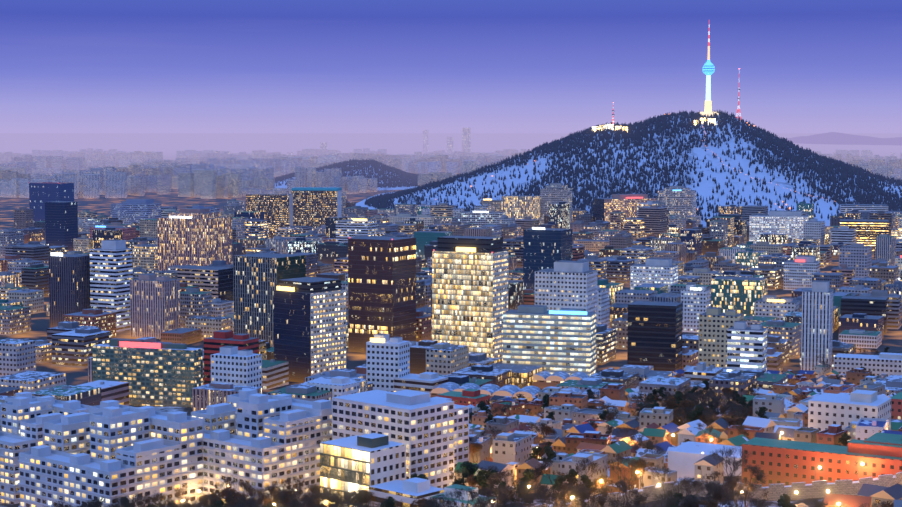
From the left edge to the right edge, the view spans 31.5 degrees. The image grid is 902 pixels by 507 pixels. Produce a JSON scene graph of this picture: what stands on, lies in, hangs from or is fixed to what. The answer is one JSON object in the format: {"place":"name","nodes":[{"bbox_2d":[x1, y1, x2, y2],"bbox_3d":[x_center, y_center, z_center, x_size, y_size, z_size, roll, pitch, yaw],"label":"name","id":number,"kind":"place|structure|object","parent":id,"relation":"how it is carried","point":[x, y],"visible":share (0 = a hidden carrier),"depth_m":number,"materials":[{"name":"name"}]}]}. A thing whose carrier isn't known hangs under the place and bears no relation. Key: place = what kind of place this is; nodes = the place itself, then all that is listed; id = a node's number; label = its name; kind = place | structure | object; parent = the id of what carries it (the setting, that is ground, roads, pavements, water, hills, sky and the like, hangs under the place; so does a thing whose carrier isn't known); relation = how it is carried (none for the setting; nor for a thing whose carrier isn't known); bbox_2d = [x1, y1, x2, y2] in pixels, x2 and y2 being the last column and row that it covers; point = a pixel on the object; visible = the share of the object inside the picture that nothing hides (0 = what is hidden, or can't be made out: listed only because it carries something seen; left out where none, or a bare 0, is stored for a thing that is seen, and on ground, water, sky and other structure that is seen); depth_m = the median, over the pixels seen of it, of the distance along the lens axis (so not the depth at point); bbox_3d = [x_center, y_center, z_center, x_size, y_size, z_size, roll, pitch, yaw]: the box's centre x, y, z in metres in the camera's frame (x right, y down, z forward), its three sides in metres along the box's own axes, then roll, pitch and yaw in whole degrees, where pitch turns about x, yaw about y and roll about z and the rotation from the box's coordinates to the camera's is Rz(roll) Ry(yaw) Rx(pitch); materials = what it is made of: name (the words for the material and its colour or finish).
{"place":"outdoors","nodes":[
{"label":"outdoors","id":0,"kind":"place"},
{"bbox_2d":[275,162,416,189],"bbox_3d":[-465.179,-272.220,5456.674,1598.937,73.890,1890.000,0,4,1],"label":"hill","id":1,"kind":"structure","parent":0,"point":[378,188],"depth_m":5148.91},
{"bbox_2d":[274,159,417,187],"bbox_3d":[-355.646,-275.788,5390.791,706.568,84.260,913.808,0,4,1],"label":"hill forest trees","id":2,"kind":"object","parent":1,"relation":"on","point":[407,178],"visible":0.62,"depth_m":5333.48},
{"bbox_2d":[0,133,901,506],"bbox_3d":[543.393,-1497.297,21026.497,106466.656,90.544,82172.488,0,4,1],"label":"ground","id":3,"kind":"structure","parent":0,"point":[168,145],"depth_m":15173.95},
{"bbox_2d":[106,494,147,506],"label":"bare tree","id":4,"kind":"object","parent":3,"relation":"on","point":[123,501],"visible":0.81,"depth_m":546.81,"materials":[{"name":"brown plant"}]},
{"bbox_2d":[127,491,158,506],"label":"bare tree","id":5,"kind":"object","parent":3,"relation":"on","point":[145,498],"visible":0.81,"depth_m":547.96,"materials":[{"name":"brown plant"}]},
{"bbox_2d":[150,492,174,505],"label":"bare tree","id":6,"kind":"object","parent":3,"relation":"on","point":[164,498],"visible":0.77,"depth_m":557.60,"materials":[{"name":"brown plant"}]},
{"bbox_2d":[166,486,188,506],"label":"bare tree","id":7,"kind":"object","parent":3,"relation":"on","point":[179,492],"visible":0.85,"depth_m":576.12,"materials":[{"name":"brown plant"}]},
{"bbox_2d":[206,494,221,506],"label":"bare tree","id":8,"kind":"object","parent":3,"relation":"on","point":[213,499],"visible":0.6,"depth_m":551.37,"materials":[{"name":"brown plant"}]},
{"bbox_2d":[211,475,242,491],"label":"bare tree","id":9,"kind":"object","parent":3,"relation":"on","point":[227,481],"visible":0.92,"depth_m":571.31,"materials":[{"name":"brown plant"}]},
{"bbox_2d":[220,486,241,498],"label":"dry tree","id":10,"kind":"object","parent":3,"relation":"on","point":[233,490],"visible":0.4,"depth_m":563.55,"materials":[{"name":"brown plant"}]},
{"bbox_2d":[233,494,259,506],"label":"bare tree","id":11,"kind":"object","parent":3,"relation":"on","point":[242,498],"visible":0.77,"depth_m":533.68,"materials":[{"name":"brown plant"}]},
{"bbox_2d":[238,481,254,496],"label":"bare tree","id":12,"kind":"object","parent":3,"relation":"on","point":[244,484],"visible":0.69,"depth_m":572.45,"materials":[{"name":"brown plant"}]},
{"bbox_2d":[248,490,266,506],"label":"bare tree","id":13,"kind":"object","parent":3,"relation":"on","point":[261,500],"visible":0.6,"depth_m":542.05,"materials":[{"name":"brown plant"}]},
{"bbox_2d":[252,485,285,506],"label":"bare tree","id":14,"kind":"object","parent":3,"relation":"on","point":[267,489],"visible":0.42,"depth_m":553.26,"materials":[{"name":"brown plant"}]},
{"bbox_2d":[262,491,290,506],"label":"bare tree","id":15,"kind":"object","parent":3,"relation":"on","point":[267,497],"visible":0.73,"depth_m":534.94,"materials":[{"name":"brown plant"}]},
{"bbox_2d":[271,488,293,505],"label":"dry tree","id":16,"kind":"object","parent":3,"relation":"on","point":[276,500],"visible":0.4,"depth_m":543.71,"materials":[{"name":"brown plant"}]},
{"bbox_2d":[274,482,302,506],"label":"bare tree","id":17,"kind":"object","parent":3,"relation":"on","point":[296,491],"visible":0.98,"depth_m":533.97,"materials":[{"name":"brown plant"}]},
{"bbox_2d":[272,474,314,495],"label":"bare tree","id":18,"kind":"object","parent":3,"relation":"on","point":[289,482],"visible":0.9,"depth_m":556.56,"materials":[{"name":"brown plant"}]},
{"bbox_2d":[291,491,325,506],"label":"bare tree","id":19,"kind":"object","parent":3,"relation":"on","point":[308,498],"visible":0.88,"depth_m":523.04,"materials":[{"name":"brown plant"}]},
{"bbox_2d":[308,488,348,505],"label":"bare tree","id":20,"kind":"object","parent":3,"relation":"on","point":[330,494],"visible":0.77,"depth_m":528.63,"materials":[{"name":"brown plant"}]},
{"bbox_2d":[332,495,362,506],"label":"bare tree","id":21,"kind":"object","parent":3,"relation":"on","point":[345,499],"visible":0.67,"depth_m":526.41,"materials":[{"name":"brown plant"}]},
{"bbox_2d":[351,487,370,504],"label":"bare tree","id":22,"kind":"object","parent":3,"relation":"on","point":[361,496],"visible":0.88,"depth_m":529.34,"materials":[{"name":"brown plant"}]},
{"bbox_2d":[380,496,395,506],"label":"pine tree","id":23,"kind":"object","parent":3,"relation":"on","point":[388,502],"visible":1,"depth_m":502.63,"materials":[{"name":"green plant"}]},
{"bbox_2d":[422,494,459,506],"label":"bare tree","id":24,"kind":"object","parent":3,"relation":"on","point":[444,501],"visible":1,"depth_m":488.36,"materials":[{"name":"brown plant"}]},
{"bbox_2d":[0,352,901,506],"bbox_3d":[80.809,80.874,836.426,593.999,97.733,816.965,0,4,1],"label":"city buildings","id":25,"kind":"structure","parent":3,"relation":"on","point":[382,444],"depth_m":595.72,"materials":[{"name":"concrete"}]},
{"bbox_2d":[0,195,901,410],"bbox_3d":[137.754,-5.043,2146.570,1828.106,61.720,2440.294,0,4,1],"label":"city blocks","id":26,"kind":"structure","parent":3,"relation":"on","point":[695,250],"depth_m":1768.01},
{"bbox_2d":[0,128,901,198],"bbox_3d":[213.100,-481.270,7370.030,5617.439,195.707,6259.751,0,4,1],"label":"skyline","id":27,"kind":"structure","parent":3,"relation":"on","point":[115,173],"depth_m":5701.37},
{"bbox_2d":[440,485,477,506],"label":"bare tree","id":28,"kind":"object","parent":3,"relation":"on","point":[459,494],"visible":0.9,"depth_m":497.14,"materials":[{"name":"brown plant"}]},
{"bbox_2d":[29,182,901,406],"bbox_3d":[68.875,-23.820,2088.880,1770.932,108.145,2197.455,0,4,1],"label":"office buildings","id":29,"kind":"structure","parent":3,"relation":"on","point":[301,329],"depth_m":1350.74,"materials":[{"name":"concrete"}]},
{"bbox_2d":[29,182,901,347],"bbox_3d":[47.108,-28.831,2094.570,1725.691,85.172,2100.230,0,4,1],"label":"rooftop signs","id":30,"kind":"object","parent":29,"relation":"on","point":[158,345],"visible":0.9,"depth_m":1199.78,"materials":[{"name":"red"}]},
{"bbox_2d":[452,461,478,485],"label":"pine tree","id":31,"kind":"object","parent":3,"relation":"on","point":[471,468],"visible":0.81,"depth_m":566.64,"materials":[{"name":"green plant"}]},
{"bbox_2d":[466,474,479,486],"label":"dry tree","id":32,"kind":"object","parent":3,"relation":"on","point":[471,481],"visible":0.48,"depth_m":550.14,"materials":[{"name":"brown plant"}]},
{"bbox_2d":[469,441,482,462],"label":"dry tree","id":33,"kind":"object","parent":3,"relation":"on","point":[473,448],"visible":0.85,"depth_m":633.22,"materials":[{"name":"brown plant"}]},
{"bbox_2d":[463,496,497,506],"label":"bare tree","id":34,"kind":"object","parent":3,"relation":"on","point":[478,500],"visible":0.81,"depth_m":485.43,"materials":[{"name":"brown plant"}]},
{"bbox_2d":[472,470,493,494],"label":"pine tree","id":35,"kind":"object","parent":3,"relation":"on","point":[480,477],"visible":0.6,"depth_m":544.88,"materials":[{"name":"green plant"}]},
{"bbox_2d":[476,401,491,413],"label":"pine tree","id":36,"kind":"object","parent":3,"relation":"on","point":[482,406],"visible":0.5,"depth_m":854.64,"materials":[{"name":"green plant"}]},
{"bbox_2d":[467,488,506,506],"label":"bare tree","id":37,"kind":"object","parent":3,"relation":"on","point":[488,496],"visible":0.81,"depth_m":498.39,"materials":[{"name":"brown plant"}]},
{"bbox_2d":[478,468,498,491],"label":"pine tree","id":38,"kind":"object","parent":3,"relation":"on","point":[490,475],"visible":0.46,"depth_m":551.33,"materials":[{"name":"green plant"}]},
{"bbox_2d":[469,486,509,504],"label":"bare tree","id":39,"kind":"object","parent":3,"relation":"on","point":[498,491],"visible":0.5,"depth_m":504.52,"materials":[{"name":"brown plant"}]},
{"bbox_2d":[479,426,506,443],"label":"bare tree","id":40,"kind":"object","parent":3,"relation":"on","point":[492,431],"visible":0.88,"depth_m":681.01,"materials":[{"name":"brown plant"}]},
{"bbox_2d":[484,470,505,505],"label":"bare tree","id":41,"kind":"object","parent":3,"relation":"on","point":[496,477],"visible":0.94,"depth_m":537.99,"materials":[{"name":"brown plant"}]},
{"bbox_2d":[493,485,521,506],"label":"bare tree","id":42,"kind":"object","parent":3,"relation":"on","point":[518,498],"visible":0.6,"depth_m":514.58,"materials":[{"name":"brown plant"}]},
{"bbox_2d":[510,482,533,503],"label":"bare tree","id":43,"kind":"object","parent":3,"relation":"on","point":[520,484],"visible":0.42,"depth_m":529.63,"materials":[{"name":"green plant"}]},
{"bbox_2d":[182,432,863,506],"bbox_3d":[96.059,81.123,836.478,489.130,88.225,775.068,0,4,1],"label":"street lamps","id":44,"kind":"object","parent":3,"relation":"on","point":[828,491],"visible":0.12,"depth_m":505.44,"materials":[{"name":"orange"}]},
{"bbox_2d":[519,468,533,503],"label":"pine tree","id":45,"kind":"object","parent":3,"relation":"on","point":[528,474],"visible":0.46,"depth_m":543.51,"materials":[{"name":"green plant"}]},
{"bbox_2d":[514,483,543,505],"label":"bare tree","id":46,"kind":"object","parent":3,"relation":"on","point":[523,486],"visible":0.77,"depth_m":519.75,"materials":[{"name":"brown plant"}]},
{"bbox_2d":[520,421,545,437],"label":"bare tree","id":47,"kind":"object","parent":3,"relation":"on","point":[532,427],"visible":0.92,"depth_m":702.19,"materials":[{"name":"brown plant"}]},
{"bbox_2d":[525,446,541,461],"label":"pine tree","id":48,"kind":"object","parent":3,"relation":"on","point":[536,451],"visible":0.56,"depth_m":608.18,"materials":[{"name":"green plant"}]},
{"bbox_2d":[528,483,555,506],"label":"bare tree","id":49,"kind":"object","parent":3,"relation":"on","point":[545,492],"visible":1,"depth_m":491.68,"materials":[{"name":"brown plant"}]},
{"bbox_2d":[536,459,554,490],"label":"bare tree","id":50,"kind":"object","parent":3,"relation":"on","point":[546,464],"visible":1,"depth_m":562.82,"materials":[{"name":"brown plant"}]},
{"bbox_2d":[537,445,555,462],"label":"pine tree","id":51,"kind":"object","parent":3,"relation":"on","point":[549,452],"visible":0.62,"depth_m":604.56,"materials":[{"name":"green plant"}]},
{"bbox_2d":[541,426,556,434],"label":"dry tree","id":52,"kind":"object","parent":3,"relation":"on","point":[548,430],"visible":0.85,"depth_m":712.31,"materials":[{"name":"brown plant"}]},
{"bbox_2d":[539,490,559,506],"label":"bare tree","id":53,"kind":"object","parent":3,"relation":"on","point":[554,499],"visible":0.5,"depth_m":499.51,"materials":[{"name":"brown plant"}]},
{"bbox_2d":[552,475,566,498],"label":"pine tree","id":54,"kind":"object","parent":3,"relation":"on","point":[560,479],"visible":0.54,"depth_m":534.15,"materials":[{"name":"green plant"}]},
{"bbox_2d":[552,488,570,506],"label":"bare tree","id":55,"kind":"object","parent":3,"relation":"on","point":[558,491],"visible":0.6,"depth_m":504.19,"materials":[{"name":"brown plant"}]},
{"bbox_2d":[558,468,577,500],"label":"pine tree","id":56,"kind":"object","parent":3,"relation":"on","point":[571,472],"visible":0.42,"depth_m":545.72,"materials":[{"name":"green plant"}]},
{"bbox_2d":[557,485,589,506],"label":"bare tree","id":57,"kind":"object","parent":3,"relation":"on","point":[563,493],"visible":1,"depth_m":486.45,"materials":[{"name":"brown plant"}]},
{"bbox_2d":[571,486,590,506],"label":"bare tree","id":58,"kind":"object","parent":3,"relation":"on","point":[584,498],"visible":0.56,"depth_m":494.55,"materials":[{"name":"brown plant"}]},
{"bbox_2d":[575,458,600,476],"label":"bare tree","id":59,"kind":"object","parent":3,"relation":"on","point":[587,464],"visible":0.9,"depth_m":542.69,"materials":[{"name":"brown plant"}]},
{"bbox_2d":[580,474,596,491],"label":"pine tree","id":60,"kind":"object","parent":3,"relation":"on","point":[585,479],"visible":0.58,"depth_m":532.63,"materials":[{"name":"green plant"}]},
{"bbox_2d":[580,493,598,506],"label":"bare tree","id":61,"kind":"object","parent":3,"relation":"on","point":[593,499],"visible":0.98,"depth_m":481.69,"materials":[{"name":"brown plant"}]},
{"bbox_2d":[585,485,609,506],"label":"bare tree","id":62,"kind":"object","parent":3,"relation":"on","point":[604,491],"visible":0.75,"depth_m":496.50,"materials":[{"name":"brown plant"}]},
{"bbox_2d":[593,495,607,506],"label":"bare tree","id":63,"kind":"object","parent":3,"relation":"on","point":[601,503],"visible":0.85,"depth_m":487.95,"materials":[{"name":"brown plant"}]},
{"bbox_2d":[588,475,613,494],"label":"dry tree","id":64,"kind":"object","parent":3,"relation":"on","point":[597,481],"visible":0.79,"depth_m":531.02,"materials":[{"name":"brown plant"}]},
{"bbox_2d":[601,495,624,506],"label":"bare tree","id":65,"kind":"object","parent":3,"relation":"on","point":[612,502],"visible":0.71,"depth_m":469.78,"materials":[{"name":"brown plant"}]},
{"bbox_2d":[602,479,629,506],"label":"bare tree","id":66,"kind":"object","parent":3,"relation":"on","point":[610,485],"visible":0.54,"depth_m":502.85,"materials":[{"name":"brown plant"}]},
{"bbox_2d":[604,453,637,482],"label":"bare tree","id":67,"kind":"object","parent":3,"relation":"on","point":[618,458],"visible":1,"depth_m":531.44,"materials":[{"name":"brown plant"}]},
{"bbox_2d":[615,479,639,506],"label":"bare tree","id":68,"kind":"object","parent":3,"relation":"on","point":[624,486],"visible":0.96,"depth_m":480.04,"materials":[{"name":"brown plant"}]},
{"bbox_2d":[626,433,645,452],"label":"bare tree","id":69,"kind":"object","parent":3,"relation":"on","point":[640,439],"visible":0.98,"depth_m":605.96,"materials":[{"name":"brown plant"}]},
{"bbox_2d":[631,492,650,505],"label":"bare tree","id":70,"kind":"object","parent":3,"relation":"on","point":[638,499],"visible":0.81,"depth_m":468.81,"materials":[{"name":"brown plant"}]},
{"bbox_2d":[628,457,654,486],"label":"dry tree","id":71,"kind":"object","parent":3,"relation":"on","point":[641,464],"visible":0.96,"depth_m":536.28,"materials":[{"name":"brown plant"}]},
{"bbox_2d":[642,437,663,454],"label":"bare tree","id":72,"kind":"object","parent":3,"relation":"on","point":[650,443],"visible":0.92,"depth_m":572.00,"materials":[{"name":"brown plant"}]},
{"bbox_2d":[653,463,670,492],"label":"bare tree","id":73,"kind":"object","parent":3,"relation":"on","point":[666,471],"visible":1,"depth_m":519.79,"materials":[{"name":"brown plant"}]},
{"bbox_2d":[659,400,677,408],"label":"dry tree","id":74,"kind":"object","parent":3,"relation":"on","point":[670,404],"visible":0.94,"depth_m":791.39,"materials":[{"name":"brown plant"}]},
{"bbox_2d":[661,495,679,506],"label":"bare tree","id":75,"kind":"object","parent":3,"relation":"on","point":[669,503],"visible":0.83,"depth_m":455.81,"materials":[{"name":"brown plant"}]},
{"bbox_2d":[651,484,693,506],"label":"bare tree","id":76,"kind":"object","parent":3,"relation":"on","point":[669,493],"visible":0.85,"depth_m":469.15,"materials":[{"name":"brown plant"}]},
{"bbox_2d":[671,415,689,425],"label":"dry tree","id":77,"kind":"object","parent":3,"relation":"on","point":[680,419],"visible":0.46,"depth_m":680.38,"materials":[{"name":"brown plant"}]},
{"bbox_2d":[668,476,697,500],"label":"bare tree","id":78,"kind":"object","parent":3,"relation":"on","point":[682,481],"visible":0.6,"depth_m":491.69,"materials":[{"name":"brown plant"}]},
{"bbox_2d":[676,493,699,506],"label":"bare tree","id":79,"kind":"object","parent":3,"relation":"on","point":[691,500],"visible":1,"depth_m":453.18,"materials":[{"name":"brown plant"}]},
{"bbox_2d":[682,477,703,494],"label":"bare tree","id":80,"kind":"object","parent":3,"relation":"on","point":[688,484],"visible":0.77,"depth_m":487.23,"materials":[{"name":"brown plant"}]},
{"bbox_2d":[689,410,702,421],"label":"pine tree","id":81,"kind":"object","parent":3,"relation":"on","point":[695,415],"visible":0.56,"depth_m":683.72,"materials":[{"name":"green plant"}]},
{"bbox_2d":[697,422,719,443],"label":"bare tree","id":82,"kind":"object","parent":3,"relation":"on","point":[705,433],"visible":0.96,"depth_m":602.19,"materials":[{"name":"brown plant"}]},
{"bbox_2d":[693,470,723,499],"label":"bare tree","id":83,"kind":"object","parent":3,"relation":"on","point":[716,473],"visible":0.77,"depth_m":498.83,"materials":[{"name":"brown plant"}]},
{"bbox_2d":[702,411,719,423],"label":"bare tree","id":84,"kind":"object","parent":3,"relation":"on","point":[711,418],"visible":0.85,"depth_m":674.18,"materials":[{"name":"brown plant"}]},
{"bbox_2d":[702,498,719,506],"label":"dry tree","id":85,"kind":"object","parent":3,"relation":"on","point":[712,504],"visible":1,"depth_m":454.58,"materials":[{"name":"brown plant"}]},
{"bbox_2d":[524,472,901,506],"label":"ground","id":86,"kind":"structure","parent":3,"relation":"on","point":[816,489],"depth_m":498.46,"materials":[{"name":"stone"}]},
{"bbox_2d":[701,480,726,504],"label":"bare tree","id":87,"kind":"object","parent":3,"relation":"on","point":[718,497],"visible":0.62,"depth_m":467.39,"materials":[{"name":"brown plant"}]},
{"bbox_2d":[695,482,738,506],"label":"bare tree","id":88,"kind":"object","parent":3,"relation":"on","point":[707,488],"visible":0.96,"depth_m":460.54,"materials":[{"name":"brown plant"}]},
{"bbox_2d":[720,475,740,506],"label":"bare tree","id":89,"kind":"object","parent":3,"relation":"on","point":[730,480],"visible":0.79,"depth_m":475.25,"materials":[{"name":"brown plant"}]},
{"bbox_2d":[709,445,752,475],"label":"bare tree","id":90,"kind":"object","parent":3,"relation":"on","point":[729,452],"visible":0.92,"depth_m":520.12,"materials":[{"name":"brown plant"}]},
{"bbox_2d":[719,411,745,421],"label":"bare tree","id":91,"kind":"object","parent":3,"relation":"on","point":[727,416],"visible":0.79,"depth_m":661.42,"materials":[{"name":"brown plant"}]},
{"bbox_2d":[721,457,750,474],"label":"bare tree","id":92,"kind":"object","parent":3,"relation":"on","point":[736,466],"visible":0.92,"depth_m":507.93,"materials":[{"name":"brown plant"}]},
{"bbox_2d":[734,424,748,438],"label":"bare tree","id":93,"kind":"object","parent":3,"relation":"on","point":[741,429],"visible":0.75,"depth_m":613.52,"materials":[{"name":"brown plant"}]},
{"bbox_2d":[725,488,765,506],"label":"bare tree","id":94,"kind":"object","parent":3,"relation":"on","point":[748,497],"visible":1,"depth_m":450.64,"materials":[{"name":"brown plant"}]},
{"bbox_2d":[739,481,771,506],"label":"bare tree","id":95,"kind":"object","parent":3,"relation":"on","point":[751,486],"visible":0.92,"depth_m":478.96,"materials":[{"name":"brown plant"}]},
{"bbox_2d":[745,463,767,505],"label":"bare tree","id":96,"kind":"object","parent":3,"relation":"on","point":[755,471],"visible":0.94,"depth_m":495.28,"materials":[{"name":"brown plant"}]},
{"bbox_2d":[755,407,768,418],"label":"pine tree","id":97,"kind":"object","parent":3,"relation":"on","point":[761,411],"visible":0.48,"depth_m":676.43,"materials":[{"name":"green plant"}]},
{"bbox_2d":[777,493,795,506],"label":"pine tree","id":98,"kind":"object","parent":3,"relation":"on","point":[783,500],"visible":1,"depth_m":442.31,"materials":[{"name":"green plant"}]},
{"bbox_2d":[835,432,850,445],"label":"pine tree","id":99,"kind":"object","parent":3,"relation":"on","point":[844,438],"visible":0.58,"depth_m":566.70,"materials":[{"name":"green plant"}]},
{"bbox_2d":[858,500,889,506],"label":"bare tree","id":100,"kind":"object","parent":3,"relation":"on","point":[881,504],"visible":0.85,"depth_m":437.33,"materials":[{"name":"brown plant"}]},
{"bbox_2d":[0,0,901,132],"label":"sky","id":101,"kind":"structure","parent":0,"point":[67,66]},
{"bbox_2d":[356,114,901,226],"bbox_3d":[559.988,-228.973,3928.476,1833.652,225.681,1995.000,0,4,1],"label":"snowy mountain","id":102,"kind":"structure","parent":0,"point":[705,187],"depth_m":3604.00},
{"bbox_2d":[365,109,901,221],"bbox_3d":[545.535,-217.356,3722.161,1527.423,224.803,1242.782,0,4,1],"label":"trees","id":103,"kind":"object","parent":102,"relation":"on","point":[822,165],"visible":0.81,"depth_m":3695.36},
{"bbox_2d":[592,118,715,131],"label":"hilltop buildings","id":104,"kind":"structure","parent":102,"relation":"on","point":[594,128],"depth_m":3882.57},
{"bbox_2d":[700,28,718,116],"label":"observation tower","id":105,"kind":"structure","parent":102,"relation":"on","point":[708,69],"depth_m":3957.09,"materials":[{"name":"grey"}]},
{"bbox_2d":[787,132,901,145],"bbox_3d":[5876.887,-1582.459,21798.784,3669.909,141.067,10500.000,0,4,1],"label":"mountain","id":106,"kind":"structure","parent":0,"point":[835,138],"depth_m":20506.15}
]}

